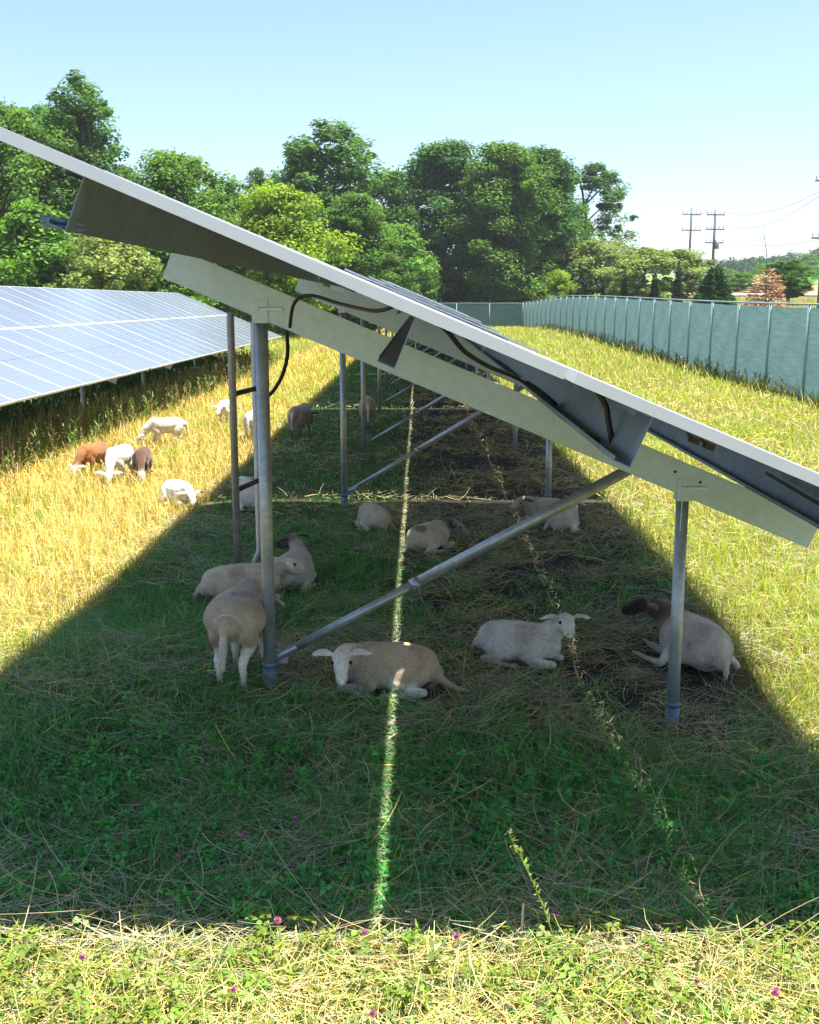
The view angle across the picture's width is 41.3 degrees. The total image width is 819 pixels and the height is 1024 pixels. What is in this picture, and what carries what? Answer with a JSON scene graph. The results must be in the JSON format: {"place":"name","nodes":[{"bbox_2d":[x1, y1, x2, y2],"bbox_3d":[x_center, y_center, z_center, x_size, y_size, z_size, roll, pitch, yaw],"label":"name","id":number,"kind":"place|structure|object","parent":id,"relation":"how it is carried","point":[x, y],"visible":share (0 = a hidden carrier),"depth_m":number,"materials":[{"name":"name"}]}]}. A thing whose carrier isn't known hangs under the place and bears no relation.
{"place":"outdoors","nodes":[
{"label":"outdoors","id":0,"kind":"place"},
{"bbox_2d":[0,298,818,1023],"bbox_3d":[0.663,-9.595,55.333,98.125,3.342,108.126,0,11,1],"label":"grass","id":1,"kind":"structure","parent":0,"point":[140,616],"depth_m":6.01,"materials":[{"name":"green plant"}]},
{"bbox_2d":[0,284,818,1023],"bbox_3d":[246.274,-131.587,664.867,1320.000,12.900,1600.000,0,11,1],"label":"ground","id":2,"kind":"structure","parent":0,"point":[690,674],"depth_m":8.81,"materials":[{"name":"green plant"}]},
{"bbox_2d":[0,97,85,285],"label":"broadleaf tree","id":3,"kind":"object","parent":2,"relation":"on","point":[19,170],"visible":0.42,"depth_m":72.03,"materials":[{"name":"green plant"}]},
{"bbox_2d":[0,198,112,289],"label":"bush","id":4,"kind":"object","parent":2,"relation":"on","point":[41,255],"visible":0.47,"depth_m":60.82,"materials":[{"name":"green plant"}]},
{"bbox_2d":[4,101,108,250],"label":"broadleaf tree","id":5,"kind":"object","parent":2,"relation":"on","point":[35,107],"visible":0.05,"depth_m":81.52,"materials":[{"name":"green plant"}]},
{"bbox_2d":[0,307,148,427],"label":"solar rack","id":6,"kind":"object","parent":2,"relation":"on","point":[37,359],"visible":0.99,"depth_m":20.76,"materials":[{"name":"blue glass"}]},
{"bbox_2d":[27,69,136,287],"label":"broadleaf tree","id":7,"kind":"object","parent":2,"relation":"on","point":[85,113],"visible":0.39,"depth_m":75.27,"materials":[{"name":"green plant"}]},
{"bbox_2d":[79,953,85,959],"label":"clover blossom","id":8,"kind":"object","parent":2,"relation":"on","point":[81,957],"visible":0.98,"depth_m":3.88,"materials":[{"name":"pink plant"}]},
{"bbox_2d":[67,442,108,478],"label":"sheep","id":9,"kind":"object","parent":2,"relation":"on","point":[85,453],"visible":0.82,"depth_m":16.53},
{"bbox_2d":[38,233,163,290],"bbox_3d":[-17.483,-12.073,60.599,8.126,7.461,7.878,8,13,35],"label":"bush","id":10,"kind":"object","parent":2,"relation":"on","point":[103,258],"visible":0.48,"depth_m":59.26,"materials":[{"name":"green plant"}]},
{"bbox_2d":[95,444,132,487],"bbox_3d":[-4.169,-0.670,15.644,0.372,0.570,0.975,2,11,8],"label":"sheep","id":11,"kind":"object","parent":2,"relation":"on","point":[119,457],"visible":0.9,"depth_m":15.42},
{"bbox_2d":[0,286,236,396],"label":"solar rack","id":12,"kind":"object","parent":2,"relation":"on","point":[149,339],"visible":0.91,"depth_m":28.49,"materials":[{"name":"blue glass"}]},
{"bbox_2d":[0,349,249,444],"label":"undergrowth","id":13,"kind":"object","parent":2,"relation":"on","point":[5,411],"visible":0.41,"depth_m":26.86,"materials":[{"name":"green plant"}]},
{"bbox_2d":[111,164,144,275],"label":"broadleaf tree","id":14,"kind":"object","parent":2,"relation":"on","point":[128,171],"visible":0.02,"depth_m":92.39,"materials":[{"name":"green plant"}]},
{"bbox_2d":[129,446,152,483],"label":"sheep","id":15,"kind":"object","parent":2,"relation":"on","point":[142,459],"visible":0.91,"depth_m":15.41},
{"bbox_2d":[137,417,188,446],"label":"sheep","id":16,"kind":"object","parent":2,"relation":"on","point":[157,427],"visible":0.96,"depth_m":19.88},
{"bbox_2d":[116,247,221,307],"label":"bush","id":17,"kind":"object","parent":2,"relation":"on","point":[163,285],"visible":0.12,"depth_m":67.57,"materials":[{"name":"green plant"}]},
{"bbox_2d":[114,147,246,305],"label":"broadleaf tree","id":18,"kind":"object","parent":2,"relation":"on","point":[173,176],"visible":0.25,"depth_m":79.86,"materials":[{"name":"green plant"}]},
{"bbox_2d":[157,479,204,507],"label":"sheep","id":19,"kind":"object","parent":2,"relation":"on","point":[181,488],"visible":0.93,"depth_m":13.14},
{"bbox_2d":[102,290,281,361],"bbox_3d":[-7.836,-6.668,41.720,4.445,3.491,11.750,0,11,1],"label":"solar rack","id":20,"kind":"object","parent":2,"relation":"on","point":[194,314],"visible":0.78,"depth_m":39.90,"materials":[{"name":"blue glass"}]},
{"bbox_2d":[212,399,229,423],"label":"sheep","id":21,"kind":"object","parent":2,"relation":"on","point":[222,407],"visible":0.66,"depth_m":22.68},
{"bbox_2d":[198,189,252,312],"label":"broadleaf tree","id":22,"kind":"object","parent":2,"relation":"on","point":[234,204],"visible":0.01,"depth_m":94.02,"materials":[{"name":"green plant"}]},
{"bbox_2d":[231,986,238,1007],"bbox_3d":[-0.582,1.645,3.662,0.024,0.107,0.024,-3,13,35],"label":"clover blossom","id":23,"kind":"object","parent":2,"relation":"on","point":[233,988],"visible":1,"depth_m":3.65,"materials":[{"name":"pink plant"}]},
{"bbox_2d":[202,577,284,691],"bbox_3d":[-1.020,0.736,6.677,0.442,0.576,0.873,1,11,5],"label":"sheep","id":24,"kind":"object","parent":2,"relation":"on","point":[235,615],"visible":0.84,"depth_m":6.39},
{"bbox_2d":[243,410,252,439],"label":"sheep","id":25,"kind":"object","parent":2,"relation":"on","point":[248,420],"visible":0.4,"depth_m":19.36},
{"bbox_2d":[194,557,304,598],"bbox_3d":[-1.304,0.555,8.918,0.924,0.340,0.414,-2,11,-9],"label":"sheep","id":26,"kind":"object","parent":2,"relation":"on","point":[215,581],"visible":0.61,"depth_m":8.80},
{"bbox_2d":[230,476,272,510],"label":"sheep","id":27,"kind":"object","parent":2,"relation":"on","point":[247,497],"visible":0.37,"depth_m":12.66},
{"bbox_2d":[240,167,274,220],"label":"broadleaf tree","id":28,"kind":"object","parent":2,"relation":"on","point":[256,173],"visible":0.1,"depth_m":99.33,"materials":[{"name":"green plant"}]},
{"bbox_2d":[227,312,289,563],"bbox_3d":[-1.255,-0.350,9.367,0.475,2.752,0.567,0,11,1],"label":"equipment stand","id":29,"kind":"object","parent":2,"relation":"on","point":[236,487],"visible":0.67,"depth_m":9.19,"materials":[{"name":"grey metal"}]},
{"bbox_2d":[1,234,547,322],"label":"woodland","id":30,"kind":"object","parent":2,"relation":"on","point":[313,305],"depth_m":120.59,"materials":[{"name":"green plant"}]},
{"bbox_2d":[209,177,365,338],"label":"broadleaf tree","id":31,"kind":"object","parent":2,"relation":"on","point":[291,231],"visible":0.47,"depth_m":80.14,"materials":[{"name":"green plant"}]},
{"bbox_2d":[292,816,298,825],"bbox_3d":[-0.505,1.425,4.860,0.030,0.137,0.030,-7,11,-18],"label":"clover blossom","id":32,"kind":"object","parent":2,"relation":"on","point":[294,819],"visible":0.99,"depth_m":4.85,"materials":[{"name":"purple plant"}]},
{"bbox_2d":[276,534,316,593],"bbox_3d":[-1.009,0.440,9.386,0.422,0.394,0.817,1,11,3],"label":"sheep","id":33,"kind":"object","parent":2,"relation":"on","point":[299,552],"visible":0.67,"depth_m":9.28},
{"bbox_2d":[266,146,328,245],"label":"broadleaf tree","id":34,"kind":"object","parent":2,"relation":"on","point":[287,168],"visible":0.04,"depth_m":101.72,"materials":[{"name":"green plant"}]},
{"bbox_2d":[287,403,318,440],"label":"sheep","id":35,"kind":"object","parent":2,"relation":"on","point":[301,415],"visible":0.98,"depth_m":19.28},
{"bbox_2d":[269,117,399,311],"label":"broadleaf tree","id":36,"kind":"object","parent":2,"relation":"on","point":[346,174],"visible":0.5,"depth_m":94.59,"materials":[{"name":"green plant"}]},
{"bbox_2d":[359,928,367,955],"bbox_3d":[-0.176,1.588,3.977,0.028,0.127,0.028,6,-9,36],"label":"clover blossom","id":37,"kind":"object","parent":2,"relation":"on","point":[363,932],"visible":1,"depth_m":3.98,"materials":[{"name":"pink plant"}]},
{"bbox_2d":[312,191,419,330],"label":"broadleaf tree","id":38,"kind":"object","parent":2,"relation":"on","point":[354,212],"visible":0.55,"depth_m":86.21,"materials":[{"name":"green plant"}]},
{"bbox_2d":[356,395,376,428],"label":"sheep","id":39,"kind":"object","parent":2,"relation":"on","point":[371,410],"visible":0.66,"depth_m":20.59},
{"bbox_2d":[369,1009,376,1021],"bbox_3d":[-0.108,1.689,3.588,0.025,0.114,0.025,-12,16,17],"label":"clover blossom","id":40,"kind":"object","parent":2,"relation":"on","point":[372,1012],"visible":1,"depth_m":3.57,"materials":[{"name":"pink plant"}]},
{"bbox_2d":[354,502,395,532],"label":"sheep","id":41,"kind":"object","parent":2,"relation":"on","point":[370,513],"visible":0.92,"depth_m":11.53},
{"bbox_2d":[312,640,469,699],"bbox_3d":[-0.134,0.947,6.676,0.948,0.321,0.436,-3,11,-16],"label":"sheep","id":42,"kind":"object","parent":2,"relation":"on","point":[399,664],"visible":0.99,"depth_m":6.57},
{"bbox_2d":[350,168,432,289],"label":"broadleaf tree","id":43,"kind":"object","parent":2,"relation":"on","point":[392,189],"visible":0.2,"depth_m":111.28,"materials":[{"name":"green plant"}]},
{"bbox_2d":[0,375,818,1023],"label":"straw","id":44,"kind":"object","parent":2,"relation":"on","point":[302,657],"visible":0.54,"depth_m":5.10,"materials":[{"name":"plant"}]},
{"bbox_2d":[0,127,818,725],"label":"solar rack","id":45,"kind":"object","parent":2,"relation":"on","point":[592,417],"visible":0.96,"depth_m":6.20,"materials":[{"name":"grey metal"}]},
{"bbox_2d":[0,296,818,743],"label":"dry grass","id":46,"kind":"structure","parent":2,"relation":"on","point":[132,492],"depth_m":14.95,"materials":[{"name":"plant"}]},
{"bbox_2d":[0,322,818,492],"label":"weeds","id":47,"kind":"object","parent":2,"relation":"on","point":[191,379],"visible":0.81,"depth_m":24.32,"materials":[{"name":"green plant"}]},
{"bbox_2d":[0,667,818,1023],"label":"clover","id":48,"kind":"object","parent":2,"relation":"on","point":[358,849],"depth_m":4.45,"materials":[{"name":"green plant"}]},
{"bbox_2d":[374,222,450,301],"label":"broadleaf tree","id":49,"kind":"object","parent":2,"relation":"on","point":[415,261],"visible":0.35,"depth_m":104.97,"materials":[{"name":"green plant"}]},
{"bbox_2d":[389,282,467,315],"bbox_3d":[1.131,-11.893,65.602,4.444,3.703,11.750,0,11,1],"label":"solar rack","id":50,"kind":"object","parent":2,"relation":"on","point":[427,298],"visible":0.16,"depth_m":59.69,"materials":[{"name":"grey metal"}]},
{"bbox_2d":[381,279,480,343],"bbox_3d":[1.021,-9.566,53.983,4.444,3.660,11.750,0,11,1],"label":"solar rack","id":51,"kind":"object","parent":2,"relation":"on","point":[410,292],"visible":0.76,"depth_m":50.26,"materials":[{"name":"grey metal"}]},
{"bbox_2d":[345,303,522,329],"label":"privacy fence","id":52,"kind":"object","parent":2,"relation":"on","point":[499,315],"visible":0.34,"depth_m":102.47,"materials":[{"name":"teal fabric"}]},
{"bbox_2d":[369,276,500,363],"bbox_3d":[0.911,-7.214,42.368,4.444,3.604,11.750,0,11,1],"label":"solar rack","id":53,"kind":"object","parent":2,"relation":"on","point":[437,306],"visible":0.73,"depth_m":37.14,"materials":[{"name":"grey metal"}]},
{"bbox_2d":[402,519,469,553],"bbox_3d":[0.225,0.228,10.766,0.358,0.289,0.798,10,15,42],"label":"sheep","id":54,"kind":"object","parent":2,"relation":"on","point":[433,534],"visible":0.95,"depth_m":10.60},
{"bbox_2d":[345,268,538,391],"bbox_3d":[0.801,-4.873,30.681,4.445,3.558,11.750,0,11,1],"label":"solar rack","id":55,"kind":"object","parent":2,"relation":"on","point":[444,312],"visible":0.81,"depth_m":24.90,"materials":[{"name":"grey metal"}]},
{"bbox_2d":[383,137,502,303],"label":"broadleaf tree","id":56,"kind":"object","parent":2,"relation":"on","point":[437,167],"visible":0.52,"depth_m":112.04,"materials":[{"name":"green plant"}]},
{"bbox_2d":[278,243,624,453],"bbox_3d":[0.691,-2.578,18.974,4.444,3.503,11.750,0,11,1],"label":"solar rack","id":57,"kind":"object","parent":2,"relation":"on","point":[404,316],"visible":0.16,"depth_m":17.40,"materials":[{"name":"grey metal"}]},
{"bbox_2d":[453,933,464,957],"bbox_3d":[0.188,1.590,3.969,0.027,0.123,0.027,-16,10,9],"label":"clover blossom","id":58,"kind":"object","parent":2,"relation":"on","point":[456,936],"visible":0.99,"depth_m":3.96,"materials":[{"name":"pink plant"}]},
{"bbox_2d":[434,140,566,323],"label":"broadleaf tree","id":59,"kind":"object","parent":2,"relation":"on","point":[505,161],"visible":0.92,"depth_m":106.78,"materials":[{"name":"green plant"}]},
{"bbox_2d":[520,903,523,944],"bbox_3d":[0.423,1.562,4.090,0.011,0.190,0.013,7,13,33],"label":"dry stub","id":60,"kind":"object","parent":2,"relation":"on","point":[522,918],"visible":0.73,"depth_m":4.09,"materials":[{"name":"plant"}]},
{"bbox_2d":[471,612,590,668],"bbox_3d":[0.803,0.841,7.422,0.830,0.391,0.371,5,12,24],"label":"sheep","id":61,"kind":"object","parent":2,"relation":"on","point":[532,641],"visible":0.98,"depth_m":7.33},
{"bbox_2d":[511,496,560,523],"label":"sheep","id":62,"kind":"object","parent":2,"relation":"on","point":[530,504],"visible":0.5,"depth_m":12.11},
{"bbox_2d":[480,144,605,303],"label":"broadleaf tree","id":63,"kind":"object","parent":2,"relation":"on","point":[565,224],"visible":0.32,"depth_m":110.26,"materials":[{"name":"green plant"}]},
{"bbox_2d":[527,269,580,299],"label":"broadleaf tree","id":64,"kind":"object","parent":2,"relation":"on","point":[561,287],"visible":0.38,"depth_m":107.89,"materials":[{"name":"green plant"}]},
{"bbox_2d":[551,910,563,931],"bbox_3d":[0.574,1.573,4.160,0.030,0.137,0.030,-21,24,4],"label":"clover blossom","id":65,"kind":"object","parent":2,"relation":"on","point":[555,913],"visible":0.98,"depth_m":4.13,"materials":[{"name":"purple plant"}]},
{"bbox_2d":[506,828,614,966],"bbox_3d":[0.567,1.427,3.986,0.392,0.535,0.229,9,14,40],"label":"weed stalk","id":66,"kind":"object","parent":2,"relation":"on","point":[524,862],"visible":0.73,"depth_m":4.03,"materials":[{"name":"green plant"}]},
{"bbox_2d":[543,502,585,532],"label":"sheep","id":67,"kind":"object","parent":2,"relation":"on","point":[564,518],"visible":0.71,"depth_m":11.50},
{"bbox_2d":[583,279,588,296],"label":"conifer","id":68,"kind":"object","parent":2,"relation":"on","point":[585,289],"visible":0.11,"depth_m":80.13,"materials":[{"name":"green plant"}]},
{"bbox_2d":[562,161,639,286],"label":"broadleaf tree","id":69,"kind":"object","parent":2,"relation":"on","point":[591,178],"visible":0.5,"depth_m":119.22,"materials":[{"name":"green plant"}]},
{"bbox_2d":[561,238,642,296],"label":"bush","id":70,"kind":"object","parent":2,"relation":"on","point":[598,255],"visible":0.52,"depth_m":109.72,"materials":[{"name":"green plant"}]},
{"bbox_2d":[600,280,606,297],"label":"conifer","id":71,"kind":"object","parent":2,"relation":"on","point":[603,291],"visible":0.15,"depth_m":80.15,"materials":[{"name":"green plant"}]},
{"bbox_2d":[619,273,629,298],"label":"conifer","id":72,"kind":"object","parent":2,"relation":"on","point":[624,289],"visible":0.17,"depth_m":66.38,"materials":[{"name":"green plant"}]},
{"bbox_2d":[592,246,686,300],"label":"bush","id":73,"kind":"object","parent":2,"relation":"on","point":[645,259],"visible":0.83,"depth_m":103.67,"materials":[{"name":"green plant"}]},
{"bbox_2d":[648,268,660,300],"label":"conifer","id":74,"kind":"object","parent":2,"relation":"on","point":[654,290],"visible":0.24,"depth_m":66.35,"materials":[{"name":"green plant"}]},
{"bbox_2d":[523,295,818,399],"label":"privacy fence","id":75,"kind":"object","parent":2,"relation":"on","point":[782,342],"visible":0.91,"depth_m":36.23,"materials":[{"name":"teal fabric"}]},
{"bbox_2d":[670,260,684,301],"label":"conifer","id":76,"kind":"object","parent":2,"relation":"on","point":[677,293],"visible":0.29,"depth_m":66.29,"materials":[{"name":"green plant"}]},
{"bbox_2d":[640,247,717,297],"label":"bush","id":77,"kind":"object","parent":2,"relation":"on","point":[690,261],"visible":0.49,"depth_m":107.02,"materials":[{"name":"green plant"}]},
{"bbox_2d":[621,596,739,679],"bbox_3d":[1.909,0.844,7.588,0.497,0.424,0.966,-8,13,-35],"label":"sheep","id":78,"kind":"object","parent":2,"relation":"on","point":[707,644],"visible":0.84,"depth_m":7.38},
{"bbox_2d":[681,208,700,294],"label":"utility pole","id":79,"kind":"object","parent":2,"relation":"on","point":[690,233],"visible":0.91,"depth_m":120.31,"materials":[{"name":"brown wood"}]},
{"bbox_2d":[693,977,699,1000],"bbox_3d":[0.983,1.649,3.701,0.028,0.126,0.028,-11,-13,40],"label":"clover blossom","id":80,"kind":"object","parent":2,"relation":"on","point":[696,981],"visible":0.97,"depth_m":3.71,"materials":[{"name":"pink plant"}]},
{"bbox_2d":[689,263,737,304],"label":"conifer","id":81,"kind":"object","parent":2,"relation":"on","point":[719,287],"visible":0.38,"depth_m":71.70,"materials":[{"name":"green plant"}]},
{"bbox_2d":[705,210,724,265],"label":"utility pole","id":82,"kind":"object","parent":2,"relation":"on","point":[715,244],"visible":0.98,"depth_m":108.26,"materials":[{"name":"brown wood"}]},
{"bbox_2d":[723,196,817,228],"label":"overhead wire","id":83,"kind":"object","parent":82,"relation":"attached to","point":[772,222],"visible":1,"depth_m":92.19,"materials":[{"name":"grey metal"}]},
{"bbox_2d":[724,239,818,245],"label":"overhead wire","id":84,"kind":"object","parent":82,"relation":"attached to","point":[772,245],"visible":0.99,"depth_m":91.76,"materials":[{"name":"grey metal"}]},
{"bbox_2d":[726,192,817,213],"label":"overhead wire","id":85,"kind":"object","parent":82,"relation":"attached to","point":[779,208],"visible":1,"depth_m":90.22,"materials":[{"name":"grey metal"}]},
{"bbox_2d":[703,267,748,286],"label":"bush","id":86,"kind":"object","parent":2,"relation":"on","point":[730,273],"visible":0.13,"depth_m":183.34,"materials":[{"name":"green plant"}]},
{"bbox_2d":[726,272,763,291],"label":"bush","id":87,"kind":"object","parent":2,"relation":"on","point":[740,279],"visible":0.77,"depth_m":164.90,"materials":[{"name":"green plant"}]},
{"bbox_2d":[691,247,818,274],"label":"hilltop wood","id":88,"kind":"object","parent":2,"relation":"on","point":[745,264],"visible":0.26,"depth_m":406.60,"materials":[{"name":"green plant"}]},
{"bbox_2d":[742,236,790,306],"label":"dead conifer","id":89,"kind":"object","parent":2,"relation":"on","point":[768,295],"visible":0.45,"depth_m":68.11,"materials":[{"name":"brown plant"}]},
{"bbox_2d":[770,987,779,1005],"bbox_3d":[1.230,1.659,3.690,0.031,0.139,0.031,19,39,24],"label":"clover blossom","id":90,"kind":"object","parent":2,"relation":"on","point":[775,991],"visible":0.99,"depth_m":3.65,"materials":[{"name":"pink plant"}]},
{"bbox_2d":[745,259,818,302],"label":"broadleaf tree","id":91,"kind":"object","parent":2,"relation":"on","point":[792,271],"visible":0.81,"depth_m":96.65,"materials":[{"name":"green plant"}]},
{"bbox_2d":[797,254,818,276],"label":"bush","id":92,"kind":"object","parent":2,"relation":"on","point":[809,259],"visible":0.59,"depth_m":318.88,"materials":[{"name":"green plant"}]},
{"bbox_2d":[811,175,818,307],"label":"utility pole","id":93,"kind":"object","parent":2,"relation":"on","point":[812,237],"visible":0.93,"depth_m":77.52,"materials":[{"name":"brown wood"}]},
{"bbox_2d":[0,0,818,274],"label":"sky","id":94,"kind":"structure","parent":0,"point":[703,106],"materials":[{"name":"blue"}]},
{"bbox_2d":[645,275,818,283],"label":"crop field","id":95,"kind":"structure","parent":0,"point":[673,277],"depth_m":282.00,"materials":[{"name":"plant"}]},
{"bbox_2d":[683,293,816,294],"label":"gravel road","id":96,"kind":"structure","parent":0,"point":[764,293],"depth_m":123.71,"materials":[{"name":"grey gravel"}]},
{"bbox_2d":[733,284,817,292],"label":"ploughed field","id":97,"kind":"structure","parent":0,"point":[815,287],"depth_m":166.94,"materials":[{"name":"soil"}]}
]}

